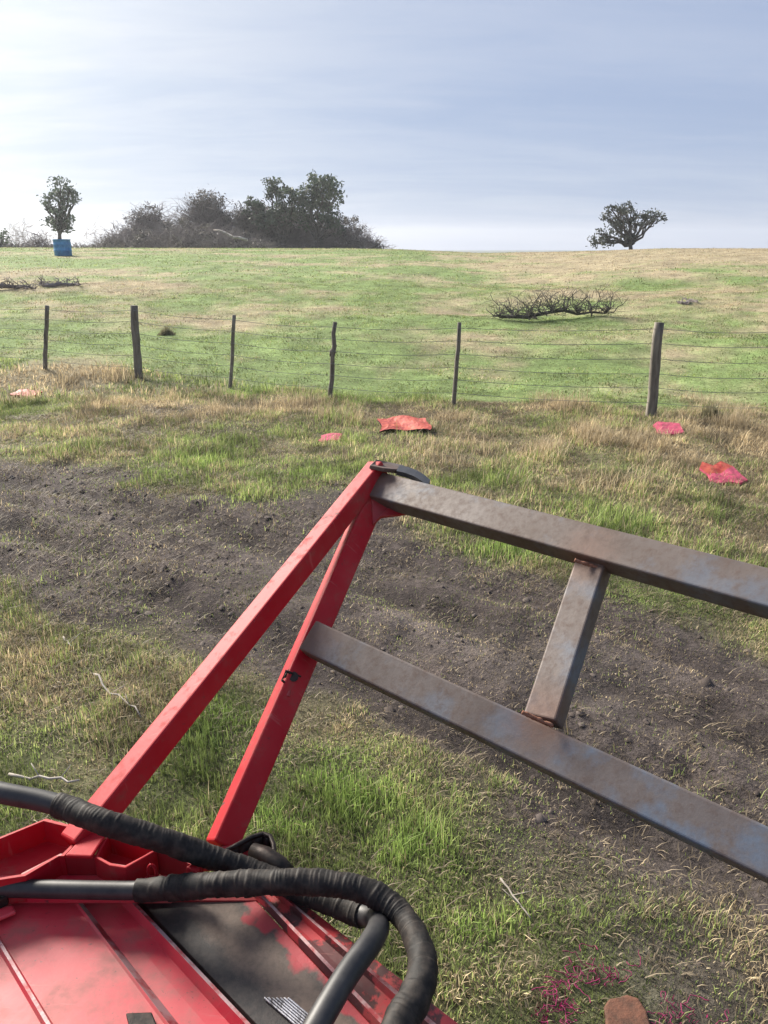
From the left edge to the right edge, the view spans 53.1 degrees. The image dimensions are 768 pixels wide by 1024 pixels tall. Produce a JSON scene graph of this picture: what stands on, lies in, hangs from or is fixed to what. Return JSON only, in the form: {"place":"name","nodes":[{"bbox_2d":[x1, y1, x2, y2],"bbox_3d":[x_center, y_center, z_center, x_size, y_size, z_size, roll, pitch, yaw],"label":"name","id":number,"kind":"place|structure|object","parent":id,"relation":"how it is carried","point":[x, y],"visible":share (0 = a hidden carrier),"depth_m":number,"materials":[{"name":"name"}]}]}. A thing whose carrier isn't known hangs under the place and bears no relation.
{"place":"outdoors","nodes":[
{"label":"outdoors","id":0,"kind":"place"},
{"bbox_2d":[0,248,767,1023],"bbox_3d":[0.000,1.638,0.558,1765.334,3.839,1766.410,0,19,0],"label":"ground","id":1,"kind":"structure","parent":0,"point":[630,656],"depth_m":5.02,"materials":[{"name":"green plant"}]},
{"bbox_2d":[0,228,15,245],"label":"green bush","id":2,"kind":"object","parent":1,"relation":"on","point":[2,239],"visible":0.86,"depth_m":63.39,"materials":[{"name":"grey plant"}]},
{"bbox_2d":[0,277,42,289],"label":"fallen branch","id":3,"kind":"object","parent":1,"relation":"on","point":[3,284],"visible":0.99,"depth_m":24.09,"materials":[{"name":"wood"}]},
{"bbox_2d":[10,389,42,396],"bbox_3d":[-5.530,-1.840,11.901,0.409,0.058,0.454,0,19,0],"label":"painted scrap","id":4,"kind":"object","parent":1,"relation":"on","point":[19,390],"visible":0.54,"depth_m":11.88,"materials":[{"name":"red paint"}]},
{"bbox_2d":[2,215,55,246],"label":"dead shrub","id":5,"kind":"object","parent":1,"relation":"on","point":[16,238],"visible":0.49,"depth_m":65.24,"materials":[{"name":"grey plant"}]},
{"bbox_2d":[14,228,53,247],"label":"dead shrub","id":6,"kind":"object","parent":1,"relation":"on","point":[39,237],"visible":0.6,"depth_m":64.98,"materials":[{"name":"grey plant"}]},
{"bbox_2d":[8,763,79,782],"bbox_3d":[-1.450,1.118,3.300,0.333,0.062,0.064,3,19,9],"label":"stick","id":7,"kind":"object","parent":1,"relation":"on","point":[35,777],"visible":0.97,"depth_m":3.29,"materials":[{"name":"grey wood"}]},
{"bbox_2d":[36,175,81,238],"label":"gum tree","id":8,"kind":"object","parent":1,"relation":"on","point":[60,221],"visible":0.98,"depth_m":62.35,"materials":[{"name":"green plant"}]},
{"bbox_2d":[37,274,84,286],"bbox_3d":[-10.590,-7.564,25.207,1.387,0.427,1.520,15,24,37],"label":"fallen branch","id":9,"kind":"object","parent":1,"relation":"on","point":[52,284],"visible":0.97,"depth_m":25.20,"materials":[{"name":"wood"}]},
{"bbox_2d":[52,239,71,255],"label":"plastic drum","id":10,"kind":"object","parent":1,"relation":"on","point":[61,247],"visible":1,"depth_m":41.14,"materials":[{"name":"blue plastic"}]},
{"bbox_2d":[63,633,79,646],"bbox_3d":[-1.775,0.715,4.382,0.075,0.056,0.156,-16,24,-39],"label":"stick","id":11,"kind":"object","parent":1,"relation":"on","point":[70,639],"visible":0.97,"depth_m":4.37,"materials":[{"name":"grey wood"}]},
{"bbox_2d":[65,216,121,247],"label":"dead shrub","id":12,"kind":"object","parent":1,"relation":"on","point":[86,233],"visible":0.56,"depth_m":69.13,"materials":[{"name":"grey plant"}]},
{"bbox_2d":[0,242,223,247],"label":"scrub","id":13,"kind":"object","parent":1,"relation":"on","point":[75,245],"visible":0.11,"depth_m":65.01,"materials":[{"name":"green plant"}]},
{"bbox_2d":[93,673,140,717],"bbox_3d":[-1.330,0.899,3.866,0.072,0.052,0.561,-18,26,-42],"label":"stick","id":14,"kind":"object","parent":1,"relation":"on","point":[103,685],"visible":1,"depth_m":3.86,"materials":[{"name":"grey wood"}]},
{"bbox_2d":[89,215,160,246],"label":"bush","id":15,"kind":"object","parent":1,"relation":"on","point":[113,234],"visible":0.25,"depth_m":69.59,"materials":[{"name":"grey plant"}]},
{"bbox_2d":[109,201,189,242],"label":"thicket","id":16,"kind":"object","parent":1,"relation":"on","point":[151,217],"visible":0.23,"depth_m":71.47,"materials":[{"name":"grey plant"}]},
{"bbox_2d":[157,325,175,335],"bbox_3d":[-4.880,-4.093,17.261,0.403,0.257,0.382,0,19,0],"label":"grass tussock","id":17,"kind":"object","parent":1,"relation":"on","point":[164,331],"depth_m":17.20,"materials":[{"name":"plant"}]},
{"bbox_2d":[80,216,290,247],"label":"brush heap","id":18,"kind":"object","parent":1,"relation":"on","point":[175,238],"visible":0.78,"depth_m":66.54,"materials":[{"name":"grey plant"}]},
{"bbox_2d":[214,229,247,240],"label":"fallen log","id":19,"kind":"object","parent":18,"relation":"on","point":[237,237],"visible":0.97,"depth_m":64.60,"materials":[{"name":"grey wood"}]},
{"bbox_2d":[162,188,239,247],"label":"thicket","id":20,"kind":"object","parent":1,"relation":"on","point":[210,209],"visible":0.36,"depth_m":72.08,"materials":[{"name":"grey plant"}]},
{"bbox_2d":[221,197,286,247],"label":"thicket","id":21,"kind":"object","parent":1,"relation":"on","point":[247,226],"visible":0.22,"depth_m":72.08,"materials":[{"name":"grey plant"}]},
{"bbox_2d":[241,176,312,247],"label":"gum tree","id":22,"kind":"object","parent":1,"relation":"on","point":[273,217],"visible":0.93,"depth_m":69.72,"materials":[{"name":"green plant"}]},
{"bbox_2d":[241,206,337,247],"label":"bush","id":23,"kind":"object","parent":1,"relation":"on","point":[292,238],"visible":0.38,"depth_m":71.58,"materials":[{"name":"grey plant"}]},
{"bbox_2d":[292,169,346,247],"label":"gum tree","id":24,"kind":"object","parent":1,"relation":"on","point":[317,194],"visible":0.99,"depth_m":69.11,"materials":[{"name":"green plant"}]},
{"bbox_2d":[319,433,341,442],"bbox_3d":[-0.650,-0.893,9.306,0.281,0.070,0.276,0,19,0],"label":"painted scrap","id":25,"kind":"object","parent":1,"relation":"on","point":[333,435],"visible":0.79,"depth_m":9.31,"materials":[{"name":"pink paint"}]},
{"bbox_2d":[292,211,390,248],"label":"thicket","id":26,"kind":"object","parent":1,"relation":"on","point":[352,236],"visible":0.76,"depth_m":70.76,"materials":[{"name":"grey plant"}]},
{"bbox_2d":[355,233,395,248],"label":"dead shrub","id":27,"kind":"object","parent":1,"relation":"on","point":[366,239],"visible":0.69,"depth_m":69.77,"materials":[{"name":"grey plant"}]},
{"bbox_2d":[0,460,767,1023],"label":"farm implement","id":28,"kind":"object","parent":1,"relation":"on","point":[228,960],"visible":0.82,"depth_m":1.46,"materials":[{"name":"red paint"}]},
{"bbox_2d":[0,781,389,1023],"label":"hydraulic hose","id":29,"kind":"object","parent":28,"relation":"on","point":[357,960],"visible":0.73,"depth_m":1.36,"materials":[{"name":"black rubber"}]},
{"bbox_2d":[0,867,437,1023],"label":"hydraulic hose","id":30,"kind":"object","parent":28,"relation":"on","point":[411,1001],"visible":1,"depth_m":1.31,"materials":[{"name":"black rubber"}]},
{"bbox_2d":[0,460,767,1020],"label":"soil clods","id":31,"kind":"object","parent":1,"relation":"on","point":[704,682],"visible":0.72,"depth_m":4.94,"materials":[{"name":"brown soil"}]},
{"bbox_2d":[0,305,767,416],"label":"wire fence","id":32,"kind":"object","parent":1,"relation":"on","point":[654,375],"visible":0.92,"depth_m":11.39,"materials":[{"name":"brown wood"}]},
{"bbox_2d":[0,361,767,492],"bbox_3d":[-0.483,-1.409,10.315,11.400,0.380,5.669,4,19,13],"label":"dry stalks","id":33,"kind":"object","parent":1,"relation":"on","point":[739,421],"visible":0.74,"depth_m":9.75,"materials":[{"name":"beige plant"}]},
{"bbox_2d":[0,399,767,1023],"bbox_3d":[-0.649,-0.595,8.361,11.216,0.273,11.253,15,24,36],"label":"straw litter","id":34,"kind":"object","parent":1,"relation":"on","point":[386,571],"visible":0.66,"depth_m":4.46,"materials":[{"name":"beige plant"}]},
{"bbox_2d":[377,415,431,432],"bbox_3d":[0.252,-1.111,9.738,0.684,0.097,0.704,0,19,0],"label":"metal sheet","id":35,"kind":"object","parent":1,"relation":"on","point":[405,422],"visible":0.98,"depth_m":9.71,"materials":[{"name":"orange paint"}]},
{"bbox_2d":[500,878,530,918],"bbox_3d":[0.451,1.314,2.644,0.073,0.052,0.186,-16,24,-39],"label":"stick","id":36,"kind":"object","parent":1,"relation":"on","point":[511,893],"visible":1,"depth_m":2.64,"materials":[{"name":"grey wood"}]},
{"bbox_2d":[482,280,628,322],"bbox_3d":[4.339,-5.333,19.427,3.891,1.028,2.473,0,19,0],"label":"fallen branch","id":37,"kind":"object","parent":1,"relation":"on","point":[552,308],"visible":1,"depth_m":19.65,"materials":[{"name":"brown plant"}]},
{"bbox_2d":[585,200,667,249],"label":"windswept tree","id":38,"kind":"object","parent":1,"relation":"on","point":[630,237],"visible":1,"depth_m":59.12,"materials":[{"name":"green plant"}]},
{"bbox_2d":[604,995,649,1023],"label":"flat stone","id":39,"kind":"object","parent":1,"relation":"on","point":[626,1009],"visible":0.99,"depth_m":2.26,"materials":[{"name":"orange stone"}]},
{"bbox_2d":[531,943,728,1023],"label":"baling twine","id":40,"kind":"object","parent":1,"relation":"on","point":[576,986],"visible":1,"depth_m":2.33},
{"bbox_2d":[653,421,683,435],"bbox_3d":[3.441,-1.012,9.322,0.321,0.102,0.350,2,19,5],"label":"painted scrap","id":41,"kind":"object","parent":1,"relation":"on","point":[677,427],"visible":0.91,"depth_m":9.31,"materials":[{"name":"pink paint"}]},
{"bbox_2d":[677,297,697,304],"bbox_3d":[8.472,-5.915,21.528,0.609,0.266,1.704,8,21,23],"label":"stone","id":42,"kind":"object","parent":1,"relation":"on","point":[682,302],"visible":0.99,"depth_m":21.50,"materials":[{"name":"grey stone"}]},
{"bbox_2d":[698,401,721,418],"bbox_3d":[4.268,-1.335,10.016,0.298,0.246,0.383,0,19,0],"label":"grass tussock","id":43,"kind":"object","parent":1,"relation":"on","point":[708,412],"depth_m":10.01,"materials":[{"name":"plant"}]},
{"bbox_2d":[699,461,746,484],"bbox_3d":[3.358,-0.388,7.632,0.386,0.132,0.429,0,19,0],"label":"painted scrap","id":44,"kind":"object","parent":1,"relation":"on","point":[732,473],"visible":0.98,"depth_m":7.61,"materials":[{"name":"pink paint"}]},
{"bbox_2d":[0,381,767,593],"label":"verge grass","id":45,"kind":"structure","parent":0,"point":[347,413],"depth_m":8.54,"materials":[{"name":"plant"}]},
{"bbox_2d":[0,557,767,1023],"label":"short grass","id":46,"kind":"structure","parent":0,"point":[330,793],"depth_m":3.28,"materials":[{"name":"green plant"}]},
{"bbox_2d":[0,278,767,405],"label":"field grass","id":47,"kind":"structure","parent":0,"point":[112,369],"depth_m":16.92,"materials":[{"name":"green plant"}]},
{"bbox_2d":[0,246,767,285],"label":"pasture grass","id":48,"kind":"structure","parent":0,"point":[459,260],"depth_m":38.67,"materials":[{"name":"green plant"}]},
{"bbox_2d":[0,0,767,249],"label":"sky","id":49,"kind":"structure","parent":0,"point":[444,124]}
]}

